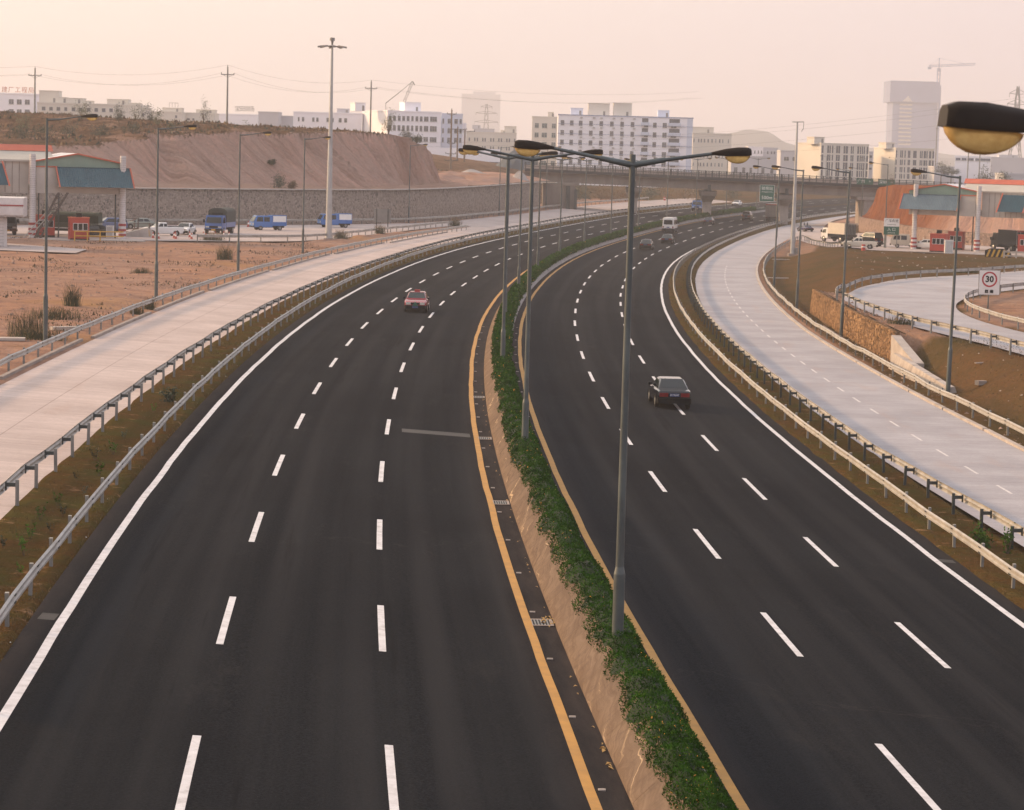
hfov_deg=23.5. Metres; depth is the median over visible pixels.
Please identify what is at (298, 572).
carriageway
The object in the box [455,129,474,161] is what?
utility pole
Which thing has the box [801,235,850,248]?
guardrail
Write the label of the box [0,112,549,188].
eroded hill
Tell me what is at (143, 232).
island prow
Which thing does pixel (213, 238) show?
grass tuft
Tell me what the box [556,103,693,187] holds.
building
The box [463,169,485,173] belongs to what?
rubble heap
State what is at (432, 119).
window
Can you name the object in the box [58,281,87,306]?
grass tuft
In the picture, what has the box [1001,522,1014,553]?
shrub
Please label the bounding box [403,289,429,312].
taxi
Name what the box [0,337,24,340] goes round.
concrete slab
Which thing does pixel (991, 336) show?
guardrail
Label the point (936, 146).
utility pole
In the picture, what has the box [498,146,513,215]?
street lamp
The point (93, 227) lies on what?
saloon car
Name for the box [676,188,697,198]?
bush
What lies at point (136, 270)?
grass tuft
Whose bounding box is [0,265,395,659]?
verge grass
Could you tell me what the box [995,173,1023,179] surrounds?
building
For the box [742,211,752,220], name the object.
off road car
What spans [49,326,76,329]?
concrete slab
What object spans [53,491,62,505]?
seedling
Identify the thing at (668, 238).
saloon car
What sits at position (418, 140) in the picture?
shrub
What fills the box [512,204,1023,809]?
carriageway
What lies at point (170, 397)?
shrub
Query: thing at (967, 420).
slip kerb
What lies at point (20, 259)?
sand scrub
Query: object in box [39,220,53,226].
window
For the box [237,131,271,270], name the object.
street lamp
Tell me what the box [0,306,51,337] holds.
grass tuft
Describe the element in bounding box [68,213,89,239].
toll booth
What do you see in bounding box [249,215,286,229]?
double cab van
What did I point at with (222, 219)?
canvas lorry
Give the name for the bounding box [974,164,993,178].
tree
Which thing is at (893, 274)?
guardrail
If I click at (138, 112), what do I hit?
shrub
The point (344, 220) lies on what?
double cab van
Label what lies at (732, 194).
bush
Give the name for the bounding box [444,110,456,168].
utility pole
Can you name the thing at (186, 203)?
retaining wall
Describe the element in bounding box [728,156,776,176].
building
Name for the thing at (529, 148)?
street lamp
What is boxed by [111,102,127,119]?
shrub
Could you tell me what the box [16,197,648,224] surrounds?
guardrail
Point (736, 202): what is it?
saloon car
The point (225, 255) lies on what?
grass tuft
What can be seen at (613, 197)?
bush
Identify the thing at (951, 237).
window
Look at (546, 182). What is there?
street lamp
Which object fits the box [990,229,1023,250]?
box lorry
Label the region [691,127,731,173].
building
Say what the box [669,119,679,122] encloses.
balcony door
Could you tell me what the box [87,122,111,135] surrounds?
shrub
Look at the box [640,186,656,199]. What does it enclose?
bush
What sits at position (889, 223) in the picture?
entrance sign
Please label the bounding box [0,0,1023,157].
sky
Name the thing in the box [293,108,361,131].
building
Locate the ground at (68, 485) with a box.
[0,173,1023,799]
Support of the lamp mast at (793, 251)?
on the ground at (68, 485)
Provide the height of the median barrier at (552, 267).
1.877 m
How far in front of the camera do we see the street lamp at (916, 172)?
138.97 m
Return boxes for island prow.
[126,228,152,236]
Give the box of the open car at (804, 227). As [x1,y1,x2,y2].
[797,222,813,231]
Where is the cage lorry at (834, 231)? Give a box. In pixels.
[820,222,857,241]
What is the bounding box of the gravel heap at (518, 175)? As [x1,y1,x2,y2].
[512,171,529,181]
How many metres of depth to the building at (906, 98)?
3018.40 m
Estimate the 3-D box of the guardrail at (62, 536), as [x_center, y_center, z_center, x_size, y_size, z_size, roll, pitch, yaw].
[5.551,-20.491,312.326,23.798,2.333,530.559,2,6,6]
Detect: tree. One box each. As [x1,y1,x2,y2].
[381,107,398,133]
[932,161,950,181]
[946,167,959,183]
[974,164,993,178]
[994,171,1011,179]
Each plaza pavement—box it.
[7,198,725,240]
[788,217,1023,255]
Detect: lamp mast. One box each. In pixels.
[318,38,346,238]
[788,122,803,255]
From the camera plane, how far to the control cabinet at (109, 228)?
283.67 m
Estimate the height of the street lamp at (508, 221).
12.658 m
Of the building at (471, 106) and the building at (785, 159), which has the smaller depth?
the building at (785, 159)
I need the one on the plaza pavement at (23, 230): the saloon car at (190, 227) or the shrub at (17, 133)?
the saloon car at (190, 227)
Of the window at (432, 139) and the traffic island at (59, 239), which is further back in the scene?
the window at (432, 139)
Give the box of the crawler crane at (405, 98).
[385,81,414,104]
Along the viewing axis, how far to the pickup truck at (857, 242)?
341.23 m
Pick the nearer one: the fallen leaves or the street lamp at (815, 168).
the fallen leaves
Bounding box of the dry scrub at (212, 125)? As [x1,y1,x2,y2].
[0,110,453,170]
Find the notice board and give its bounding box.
[374,208,390,232]
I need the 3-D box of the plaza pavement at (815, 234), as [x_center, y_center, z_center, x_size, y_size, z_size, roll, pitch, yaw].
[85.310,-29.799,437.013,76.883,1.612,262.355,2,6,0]
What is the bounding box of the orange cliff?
[862,185,1023,232]
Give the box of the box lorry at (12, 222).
[7,217,18,234]
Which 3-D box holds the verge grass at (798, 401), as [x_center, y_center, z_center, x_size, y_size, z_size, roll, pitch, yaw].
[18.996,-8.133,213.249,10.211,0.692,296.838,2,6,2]
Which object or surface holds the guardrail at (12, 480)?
on the ground at (68, 485)
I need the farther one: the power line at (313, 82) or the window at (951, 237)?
the power line at (313, 82)
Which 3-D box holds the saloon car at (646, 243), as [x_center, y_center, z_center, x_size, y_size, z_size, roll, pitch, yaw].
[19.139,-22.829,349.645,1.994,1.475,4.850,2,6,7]
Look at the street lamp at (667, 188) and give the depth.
442.70 m
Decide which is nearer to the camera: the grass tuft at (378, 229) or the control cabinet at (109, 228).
the control cabinet at (109, 228)
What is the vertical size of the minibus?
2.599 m
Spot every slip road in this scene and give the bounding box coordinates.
[0,201,728,519]
[695,214,1023,546]
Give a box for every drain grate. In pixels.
[478,437,491,439]
[492,500,509,504]
[531,619,553,625]
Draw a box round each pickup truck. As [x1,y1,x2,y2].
[143,222,184,235]
[841,237,877,248]
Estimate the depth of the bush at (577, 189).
557.57 m
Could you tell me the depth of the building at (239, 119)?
874.46 m
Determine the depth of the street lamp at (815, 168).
181.51 m
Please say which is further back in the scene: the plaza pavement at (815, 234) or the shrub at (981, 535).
the plaza pavement at (815, 234)
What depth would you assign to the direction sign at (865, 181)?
489.70 m
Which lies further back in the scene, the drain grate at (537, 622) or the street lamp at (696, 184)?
the street lamp at (696, 184)
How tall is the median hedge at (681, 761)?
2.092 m
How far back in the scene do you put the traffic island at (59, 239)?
273.59 m
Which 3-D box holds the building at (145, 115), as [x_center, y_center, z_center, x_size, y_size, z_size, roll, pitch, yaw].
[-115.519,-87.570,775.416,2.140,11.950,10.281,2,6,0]
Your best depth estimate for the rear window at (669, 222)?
416.73 m
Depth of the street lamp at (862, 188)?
444.14 m
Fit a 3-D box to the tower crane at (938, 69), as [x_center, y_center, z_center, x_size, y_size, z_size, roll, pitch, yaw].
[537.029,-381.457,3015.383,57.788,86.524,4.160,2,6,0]
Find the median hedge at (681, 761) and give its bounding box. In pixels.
[490,206,764,809]
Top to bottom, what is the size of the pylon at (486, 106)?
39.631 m
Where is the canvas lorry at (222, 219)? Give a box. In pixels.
[203,207,235,233]
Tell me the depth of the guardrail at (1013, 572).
101.32 m
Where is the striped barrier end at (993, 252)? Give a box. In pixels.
[985,248,1010,257]
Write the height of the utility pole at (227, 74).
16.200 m
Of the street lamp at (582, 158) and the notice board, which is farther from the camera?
the notice board
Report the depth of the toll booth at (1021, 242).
339.24 m
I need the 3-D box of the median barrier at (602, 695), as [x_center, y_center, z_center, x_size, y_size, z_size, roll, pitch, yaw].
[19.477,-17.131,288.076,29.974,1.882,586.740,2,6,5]
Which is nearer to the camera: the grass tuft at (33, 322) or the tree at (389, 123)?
the grass tuft at (33, 322)
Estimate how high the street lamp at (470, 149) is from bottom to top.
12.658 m
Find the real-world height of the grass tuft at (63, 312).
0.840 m
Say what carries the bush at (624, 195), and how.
on the ground at (68, 485)
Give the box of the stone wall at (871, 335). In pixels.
[810,289,899,361]
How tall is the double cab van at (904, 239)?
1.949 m
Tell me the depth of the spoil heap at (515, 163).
579.09 m
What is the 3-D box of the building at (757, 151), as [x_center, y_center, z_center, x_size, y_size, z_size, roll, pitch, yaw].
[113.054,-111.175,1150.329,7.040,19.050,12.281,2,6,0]
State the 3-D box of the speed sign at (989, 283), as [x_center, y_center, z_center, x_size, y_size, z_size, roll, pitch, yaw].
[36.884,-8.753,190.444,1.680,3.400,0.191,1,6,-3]
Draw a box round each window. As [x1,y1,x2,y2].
[17,99,21,104]
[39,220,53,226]
[73,223,87,230]
[429,137,436,141]
[430,117,436,121]
[430,126,436,131]
[664,220,672,224]
[932,238,943,244]
[950,236,961,241]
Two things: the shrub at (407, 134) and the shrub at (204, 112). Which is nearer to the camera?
the shrub at (204, 112)
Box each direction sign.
[759,185,778,233]
[857,178,872,184]
[878,179,894,185]
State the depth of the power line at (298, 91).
449.99 m
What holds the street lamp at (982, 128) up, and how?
on the ground at (68, 485)
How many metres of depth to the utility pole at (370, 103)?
476.46 m
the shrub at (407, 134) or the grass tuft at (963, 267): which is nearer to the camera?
the grass tuft at (963, 267)
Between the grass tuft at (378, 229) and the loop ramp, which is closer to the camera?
the loop ramp
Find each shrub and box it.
[3,124,35,137]
[14,113,33,128]
[55,120,81,133]
[70,100,90,118]
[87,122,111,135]
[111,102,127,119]
[121,120,143,133]
[129,100,144,119]
[142,103,154,120]
[151,107,164,124]
[159,384,179,401]
[165,119,177,130]
[200,94,210,120]
[267,159,276,164]
[270,173,286,187]
[287,180,297,188]
[398,129,412,138]
[411,131,425,142]
[969,517,996,548]
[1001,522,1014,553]
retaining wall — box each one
[0,182,538,224]
[859,217,992,245]
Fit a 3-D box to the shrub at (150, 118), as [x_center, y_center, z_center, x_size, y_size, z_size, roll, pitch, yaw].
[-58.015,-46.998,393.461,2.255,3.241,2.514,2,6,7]
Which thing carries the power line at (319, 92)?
attached to the utility pole at (227, 74)
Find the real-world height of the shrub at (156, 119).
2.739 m
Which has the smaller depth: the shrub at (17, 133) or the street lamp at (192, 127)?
the street lamp at (192, 127)
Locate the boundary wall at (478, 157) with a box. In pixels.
[427,147,499,162]
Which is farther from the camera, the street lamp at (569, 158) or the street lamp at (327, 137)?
the street lamp at (569, 158)
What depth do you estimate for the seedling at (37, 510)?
72.11 m
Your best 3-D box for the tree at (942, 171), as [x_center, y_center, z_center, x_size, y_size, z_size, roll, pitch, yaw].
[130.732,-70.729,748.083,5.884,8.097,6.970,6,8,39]
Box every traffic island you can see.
[38,238,145,241]
[912,250,984,254]
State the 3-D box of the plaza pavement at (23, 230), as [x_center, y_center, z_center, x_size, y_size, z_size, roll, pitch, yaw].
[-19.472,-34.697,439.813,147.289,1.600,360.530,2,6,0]
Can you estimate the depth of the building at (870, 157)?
825.85 m
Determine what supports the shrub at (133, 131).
on the eroded hill at (360, 160)
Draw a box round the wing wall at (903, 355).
[889,335,956,392]
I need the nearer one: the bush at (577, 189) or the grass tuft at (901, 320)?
the grass tuft at (901, 320)
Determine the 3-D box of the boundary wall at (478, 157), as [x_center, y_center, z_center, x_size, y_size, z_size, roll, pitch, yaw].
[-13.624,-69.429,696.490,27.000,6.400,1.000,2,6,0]
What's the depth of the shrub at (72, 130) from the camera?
364.12 m
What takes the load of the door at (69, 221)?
in the toll booth at (78, 222)
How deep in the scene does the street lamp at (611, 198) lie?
366.22 m
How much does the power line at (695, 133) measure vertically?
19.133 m
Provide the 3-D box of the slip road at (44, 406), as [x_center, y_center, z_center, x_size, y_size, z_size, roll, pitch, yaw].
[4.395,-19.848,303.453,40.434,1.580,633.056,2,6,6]
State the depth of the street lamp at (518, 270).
211.62 m
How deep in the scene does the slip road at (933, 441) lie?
136.14 m
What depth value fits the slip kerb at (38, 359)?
156.92 m
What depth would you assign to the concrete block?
138.97 m
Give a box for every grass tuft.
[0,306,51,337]
[10,324,67,340]
[21,304,89,319]
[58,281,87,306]
[126,301,145,314]
[131,267,152,273]
[140,296,157,309]
[201,231,226,240]
[211,243,234,259]
[332,228,349,238]
[373,223,387,233]
[449,216,462,226]
[886,315,917,325]
[942,264,980,272]
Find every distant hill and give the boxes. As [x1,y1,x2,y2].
[530,148,960,157]
[727,130,954,172]
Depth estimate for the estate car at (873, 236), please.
353.55 m
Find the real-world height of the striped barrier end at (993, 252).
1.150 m
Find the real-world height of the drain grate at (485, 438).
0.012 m
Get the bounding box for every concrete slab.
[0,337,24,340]
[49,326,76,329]
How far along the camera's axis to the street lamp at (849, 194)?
446.23 m
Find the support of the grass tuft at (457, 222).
on the ground at (68, 485)
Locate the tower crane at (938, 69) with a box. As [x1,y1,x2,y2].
[928,58,974,128]
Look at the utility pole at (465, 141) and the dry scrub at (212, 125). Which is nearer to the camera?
the dry scrub at (212, 125)
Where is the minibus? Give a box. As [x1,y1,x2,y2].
[662,217,678,232]
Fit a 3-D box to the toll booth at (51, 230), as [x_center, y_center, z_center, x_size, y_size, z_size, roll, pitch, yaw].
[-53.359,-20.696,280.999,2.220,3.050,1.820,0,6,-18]
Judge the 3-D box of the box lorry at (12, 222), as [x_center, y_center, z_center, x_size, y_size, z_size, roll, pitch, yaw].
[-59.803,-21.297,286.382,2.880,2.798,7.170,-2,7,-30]
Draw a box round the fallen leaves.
[482,399,612,768]
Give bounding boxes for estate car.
[102,217,127,230]
[860,232,883,245]
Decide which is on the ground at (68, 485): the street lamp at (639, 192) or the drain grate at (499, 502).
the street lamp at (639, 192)
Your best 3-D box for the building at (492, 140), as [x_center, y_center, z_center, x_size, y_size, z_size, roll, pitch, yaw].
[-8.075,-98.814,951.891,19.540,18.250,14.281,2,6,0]
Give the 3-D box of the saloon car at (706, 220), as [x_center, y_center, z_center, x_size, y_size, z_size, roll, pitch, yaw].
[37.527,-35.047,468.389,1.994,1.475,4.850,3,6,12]
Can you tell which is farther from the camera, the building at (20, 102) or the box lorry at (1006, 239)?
the building at (20, 102)
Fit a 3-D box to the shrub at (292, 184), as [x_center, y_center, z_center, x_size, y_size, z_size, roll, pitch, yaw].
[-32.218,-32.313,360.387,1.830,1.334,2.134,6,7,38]
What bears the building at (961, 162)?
on the ground at (68, 485)
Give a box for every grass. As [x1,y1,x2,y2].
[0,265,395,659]
[669,250,1022,595]
[776,252,1023,436]
[794,290,1020,443]
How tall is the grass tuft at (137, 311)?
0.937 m
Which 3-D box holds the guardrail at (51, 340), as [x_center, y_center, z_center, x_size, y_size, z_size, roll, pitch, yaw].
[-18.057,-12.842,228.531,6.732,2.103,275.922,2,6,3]
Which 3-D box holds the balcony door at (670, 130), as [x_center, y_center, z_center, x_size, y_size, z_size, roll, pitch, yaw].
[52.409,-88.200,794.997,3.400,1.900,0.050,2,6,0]
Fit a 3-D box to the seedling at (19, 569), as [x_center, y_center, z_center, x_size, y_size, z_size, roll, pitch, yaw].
[-12.610,4.220,63.072,0.237,0.405,0.247,0,6,-19]
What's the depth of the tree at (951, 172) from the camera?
755.79 m
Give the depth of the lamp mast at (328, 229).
297.36 m
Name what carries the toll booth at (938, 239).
on the traffic island at (944, 253)
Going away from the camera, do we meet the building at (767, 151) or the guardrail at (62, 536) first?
the guardrail at (62, 536)
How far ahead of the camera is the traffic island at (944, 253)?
333.77 m
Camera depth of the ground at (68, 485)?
150.26 m
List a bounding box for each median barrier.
[484,304,690,809]
[512,208,764,803]
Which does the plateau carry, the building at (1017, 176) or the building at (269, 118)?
the building at (269, 118)
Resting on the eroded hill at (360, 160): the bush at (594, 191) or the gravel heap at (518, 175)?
the gravel heap at (518, 175)
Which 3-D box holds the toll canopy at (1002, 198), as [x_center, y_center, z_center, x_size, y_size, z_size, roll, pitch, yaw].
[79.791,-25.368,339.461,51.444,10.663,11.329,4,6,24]
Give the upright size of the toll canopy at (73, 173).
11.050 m
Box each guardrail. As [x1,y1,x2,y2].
[0,203,690,505]
[0,204,691,626]
[0,225,466,370]
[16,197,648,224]
[197,221,452,242]
[673,211,1023,588]
[686,211,1023,548]
[763,236,1023,435]
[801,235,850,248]
[835,265,1023,298]
[836,290,1023,354]
[964,282,1023,329]
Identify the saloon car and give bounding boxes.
[89,224,105,235]
[127,218,155,227]
[178,223,196,234]
[639,239,653,249]
[648,376,691,408]
[661,234,674,243]
[703,217,714,224]
[732,200,742,206]
[909,239,929,248]
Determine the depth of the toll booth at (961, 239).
347.97 m
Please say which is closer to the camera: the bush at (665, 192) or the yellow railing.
the yellow railing
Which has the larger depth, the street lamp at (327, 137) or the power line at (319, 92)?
the power line at (319, 92)
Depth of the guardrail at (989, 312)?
179.16 m
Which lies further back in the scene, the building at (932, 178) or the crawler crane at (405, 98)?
the crawler crane at (405, 98)
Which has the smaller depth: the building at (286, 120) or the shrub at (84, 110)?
the shrub at (84, 110)
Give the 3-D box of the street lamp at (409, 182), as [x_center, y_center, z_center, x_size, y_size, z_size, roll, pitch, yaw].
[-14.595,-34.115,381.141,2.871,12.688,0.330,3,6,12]
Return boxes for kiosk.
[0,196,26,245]
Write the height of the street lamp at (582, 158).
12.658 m
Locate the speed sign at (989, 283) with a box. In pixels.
[978,270,1000,308]
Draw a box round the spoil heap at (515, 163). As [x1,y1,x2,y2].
[495,150,534,170]
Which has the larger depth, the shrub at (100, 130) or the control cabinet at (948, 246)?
the shrub at (100, 130)
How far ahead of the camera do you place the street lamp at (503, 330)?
133.90 m
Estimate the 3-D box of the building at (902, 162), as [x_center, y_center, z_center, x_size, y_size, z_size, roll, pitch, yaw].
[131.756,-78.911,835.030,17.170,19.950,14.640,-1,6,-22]
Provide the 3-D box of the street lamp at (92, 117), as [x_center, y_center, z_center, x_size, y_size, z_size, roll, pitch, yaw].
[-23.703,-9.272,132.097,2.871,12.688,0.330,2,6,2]
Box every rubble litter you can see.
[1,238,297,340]
[857,253,1021,412]
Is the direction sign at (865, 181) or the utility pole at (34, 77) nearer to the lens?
the utility pole at (34, 77)
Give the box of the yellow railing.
[74,231,123,240]
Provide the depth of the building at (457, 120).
807.88 m
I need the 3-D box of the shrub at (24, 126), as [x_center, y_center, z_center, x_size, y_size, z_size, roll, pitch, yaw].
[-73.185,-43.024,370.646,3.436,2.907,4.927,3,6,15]
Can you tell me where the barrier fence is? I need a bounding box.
[1003,250,1023,257]
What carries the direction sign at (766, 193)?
on the ground at (68, 485)
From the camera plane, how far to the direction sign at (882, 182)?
489.70 m
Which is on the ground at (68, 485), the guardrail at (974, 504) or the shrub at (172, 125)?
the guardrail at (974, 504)
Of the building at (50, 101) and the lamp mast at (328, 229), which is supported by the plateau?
the building at (50, 101)
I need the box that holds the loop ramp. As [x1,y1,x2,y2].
[844,271,1023,354]
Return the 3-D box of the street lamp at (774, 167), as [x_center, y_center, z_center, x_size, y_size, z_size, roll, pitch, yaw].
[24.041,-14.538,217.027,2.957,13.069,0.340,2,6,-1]
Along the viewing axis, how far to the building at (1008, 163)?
1293.22 m
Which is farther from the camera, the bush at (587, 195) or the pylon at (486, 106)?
the pylon at (486, 106)
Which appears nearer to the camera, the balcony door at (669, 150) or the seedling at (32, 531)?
the seedling at (32, 531)
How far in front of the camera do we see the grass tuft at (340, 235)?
302.25 m
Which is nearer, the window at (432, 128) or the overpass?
the overpass
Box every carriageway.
[0,198,855,809]
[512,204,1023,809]
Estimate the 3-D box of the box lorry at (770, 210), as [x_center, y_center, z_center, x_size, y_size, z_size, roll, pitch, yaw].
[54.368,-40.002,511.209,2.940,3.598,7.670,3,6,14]
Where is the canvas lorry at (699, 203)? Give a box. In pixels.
[691,199,701,210]
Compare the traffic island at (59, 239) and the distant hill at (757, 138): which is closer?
the traffic island at (59, 239)
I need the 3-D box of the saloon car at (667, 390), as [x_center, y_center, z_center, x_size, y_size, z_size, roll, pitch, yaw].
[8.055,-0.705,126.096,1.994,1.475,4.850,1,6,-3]
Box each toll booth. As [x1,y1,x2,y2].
[36,210,55,236]
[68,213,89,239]
[929,230,947,251]
[948,228,965,249]
[1017,234,1023,251]
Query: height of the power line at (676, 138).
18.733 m
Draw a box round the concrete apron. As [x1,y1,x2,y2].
[0,243,85,252]
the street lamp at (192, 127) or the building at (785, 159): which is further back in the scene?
the building at (785, 159)
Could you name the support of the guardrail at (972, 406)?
on the ground at (68, 485)
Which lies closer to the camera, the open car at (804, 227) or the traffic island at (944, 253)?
the traffic island at (944, 253)
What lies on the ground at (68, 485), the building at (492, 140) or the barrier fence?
the barrier fence
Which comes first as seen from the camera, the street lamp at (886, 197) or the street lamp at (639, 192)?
the street lamp at (886, 197)
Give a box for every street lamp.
[43,114,97,340]
[154,125,196,296]
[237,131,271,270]
[302,136,330,252]
[408,144,427,222]
[458,148,557,356]
[463,145,602,440]
[473,151,546,311]
[491,152,539,284]
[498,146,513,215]
[514,140,751,637]
[517,154,566,265]
[545,146,560,208]
[553,157,584,251]
[567,157,597,240]
[610,159,629,232]
[624,158,640,225]
[654,157,682,216]
[691,158,711,214]
[715,157,727,209]
[753,165,779,285]
[771,165,803,308]
[811,166,850,336]
[836,168,850,222]
[849,167,863,216]
[869,162,888,247]
[910,169,960,391]
[937,101,1023,154]
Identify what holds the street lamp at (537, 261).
on the ground at (68, 485)
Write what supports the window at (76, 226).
in the toll booth at (78, 222)
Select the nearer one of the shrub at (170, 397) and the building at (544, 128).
the shrub at (170, 397)
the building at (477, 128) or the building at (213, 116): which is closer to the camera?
the building at (213, 116)
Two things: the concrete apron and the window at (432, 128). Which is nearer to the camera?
the concrete apron
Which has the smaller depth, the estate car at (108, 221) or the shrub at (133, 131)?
the estate car at (108, 221)
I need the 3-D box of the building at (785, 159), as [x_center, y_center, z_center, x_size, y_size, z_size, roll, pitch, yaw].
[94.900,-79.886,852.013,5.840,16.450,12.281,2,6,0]
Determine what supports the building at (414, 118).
on the plateau
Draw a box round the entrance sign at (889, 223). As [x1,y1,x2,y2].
[884,218,899,247]
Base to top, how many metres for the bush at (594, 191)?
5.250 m
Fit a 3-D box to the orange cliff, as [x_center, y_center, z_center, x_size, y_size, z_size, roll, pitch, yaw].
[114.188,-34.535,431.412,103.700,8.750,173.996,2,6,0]
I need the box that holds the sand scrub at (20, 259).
[0,236,331,332]
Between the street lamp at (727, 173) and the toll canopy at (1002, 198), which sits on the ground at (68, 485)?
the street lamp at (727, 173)
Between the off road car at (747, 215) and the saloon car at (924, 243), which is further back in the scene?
the off road car at (747, 215)
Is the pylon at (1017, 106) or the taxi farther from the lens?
the pylon at (1017, 106)
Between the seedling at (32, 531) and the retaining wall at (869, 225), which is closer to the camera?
the seedling at (32, 531)
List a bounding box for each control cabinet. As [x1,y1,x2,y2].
[106,225,113,237]
[944,240,953,253]
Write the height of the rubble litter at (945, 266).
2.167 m
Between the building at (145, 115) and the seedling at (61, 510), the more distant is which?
the building at (145, 115)
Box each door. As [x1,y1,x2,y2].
[68,221,69,238]
[668,148,678,152]
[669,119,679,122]
[669,129,679,132]
[669,139,678,142]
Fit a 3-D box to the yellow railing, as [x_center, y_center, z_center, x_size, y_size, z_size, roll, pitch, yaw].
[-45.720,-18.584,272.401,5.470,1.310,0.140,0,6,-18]
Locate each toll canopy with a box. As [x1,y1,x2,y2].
[0,144,134,238]
[898,179,1023,251]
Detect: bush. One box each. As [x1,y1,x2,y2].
[576,186,584,200]
[577,183,596,199]
[589,184,611,199]
[599,185,626,201]
[615,186,642,200]
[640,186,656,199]
[657,187,674,199]
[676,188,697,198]
[721,190,741,198]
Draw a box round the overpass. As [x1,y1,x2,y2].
[524,162,966,224]
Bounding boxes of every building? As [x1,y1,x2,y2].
[0,87,38,112]
[37,90,148,118]
[142,108,150,119]
[151,103,185,121]
[186,109,218,121]
[218,106,257,125]
[258,111,281,126]
[281,116,292,126]
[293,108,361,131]
[350,102,441,147]
[441,113,462,147]
[461,91,500,133]
[462,123,466,147]
[466,126,516,159]
[472,125,494,131]
[531,112,556,182]
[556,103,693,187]
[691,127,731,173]
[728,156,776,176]
[746,146,762,155]
[763,147,777,156]
[776,150,794,177]
[797,137,868,180]
[868,151,872,178]
[873,142,934,183]
[883,81,940,165]
[928,166,954,183]
[954,155,990,184]
[990,155,1023,178]
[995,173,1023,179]
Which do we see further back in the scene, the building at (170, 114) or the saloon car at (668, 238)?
the building at (170, 114)
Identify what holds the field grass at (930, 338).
on the ground at (68, 485)
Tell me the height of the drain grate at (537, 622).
0.012 m
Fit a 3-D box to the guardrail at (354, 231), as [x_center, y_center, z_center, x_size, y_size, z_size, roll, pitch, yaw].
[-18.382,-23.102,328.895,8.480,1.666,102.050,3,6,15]
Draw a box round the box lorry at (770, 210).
[765,203,778,220]
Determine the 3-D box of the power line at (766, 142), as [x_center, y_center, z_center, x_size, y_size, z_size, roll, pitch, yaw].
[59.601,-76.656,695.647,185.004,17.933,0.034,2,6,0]
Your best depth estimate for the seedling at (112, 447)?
88.21 m
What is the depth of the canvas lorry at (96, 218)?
289.30 m
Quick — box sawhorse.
[126,218,139,231]
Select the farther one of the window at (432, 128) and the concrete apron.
the window at (432, 128)
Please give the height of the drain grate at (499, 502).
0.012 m
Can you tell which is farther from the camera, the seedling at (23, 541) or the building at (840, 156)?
the building at (840, 156)
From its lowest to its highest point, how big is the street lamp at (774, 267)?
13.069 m
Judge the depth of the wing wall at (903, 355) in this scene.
152.51 m
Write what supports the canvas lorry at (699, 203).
on the carriageway at (298, 572)
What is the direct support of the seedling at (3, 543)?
on the ground at (68, 485)
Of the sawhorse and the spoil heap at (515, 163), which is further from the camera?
the spoil heap at (515, 163)
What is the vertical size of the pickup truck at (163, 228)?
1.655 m
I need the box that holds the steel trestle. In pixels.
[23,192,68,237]
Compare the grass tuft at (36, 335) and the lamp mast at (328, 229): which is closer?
the grass tuft at (36, 335)
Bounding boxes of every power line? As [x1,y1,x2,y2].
[0,74,684,102]
[3,65,684,94]
[17,73,697,102]
[430,102,1021,146]
[440,97,1020,142]
[565,126,930,153]
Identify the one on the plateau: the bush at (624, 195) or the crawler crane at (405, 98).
the crawler crane at (405, 98)
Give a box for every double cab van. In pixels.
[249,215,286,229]
[317,213,351,227]
[890,234,923,247]
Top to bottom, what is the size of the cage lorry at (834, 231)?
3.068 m
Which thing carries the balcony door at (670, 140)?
in the building at (598, 121)
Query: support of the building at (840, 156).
on the ground at (68, 485)
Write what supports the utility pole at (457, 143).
on the plateau
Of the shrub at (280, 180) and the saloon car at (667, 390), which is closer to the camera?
the saloon car at (667, 390)
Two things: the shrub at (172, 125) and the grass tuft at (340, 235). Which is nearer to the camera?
the grass tuft at (340, 235)
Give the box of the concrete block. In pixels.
[975,380,986,384]
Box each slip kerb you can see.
[0,232,446,379]
[756,242,1023,451]
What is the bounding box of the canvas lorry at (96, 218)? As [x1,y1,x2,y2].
[39,211,102,230]
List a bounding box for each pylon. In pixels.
[474,104,496,128]
[1007,86,1023,157]
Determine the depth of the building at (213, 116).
854.61 m
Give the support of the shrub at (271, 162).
on the eroded hill at (360, 160)
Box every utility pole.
[29,68,40,111]
[221,66,233,122]
[365,80,376,131]
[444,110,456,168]
[452,127,466,160]
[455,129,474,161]
[935,128,937,165]
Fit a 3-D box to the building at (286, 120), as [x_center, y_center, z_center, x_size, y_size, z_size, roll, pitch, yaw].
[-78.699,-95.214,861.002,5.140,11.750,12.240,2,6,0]
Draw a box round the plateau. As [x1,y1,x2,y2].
[432,154,541,203]
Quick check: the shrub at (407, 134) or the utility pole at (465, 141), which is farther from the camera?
the utility pole at (465, 141)
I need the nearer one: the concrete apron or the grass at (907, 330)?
the grass at (907, 330)
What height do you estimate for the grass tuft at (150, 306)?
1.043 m
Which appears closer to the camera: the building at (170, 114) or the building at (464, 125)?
the building at (464, 125)
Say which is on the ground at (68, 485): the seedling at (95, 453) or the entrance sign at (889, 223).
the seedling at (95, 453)
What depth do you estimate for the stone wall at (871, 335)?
177.30 m
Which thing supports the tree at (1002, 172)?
on the ground at (68, 485)
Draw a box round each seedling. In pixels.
[1,535,6,548]
[16,533,26,555]
[16,563,23,574]
[25,522,36,538]
[35,502,47,519]
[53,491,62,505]
[59,503,66,516]
[89,446,101,458]
[95,458,104,474]
[108,441,117,454]

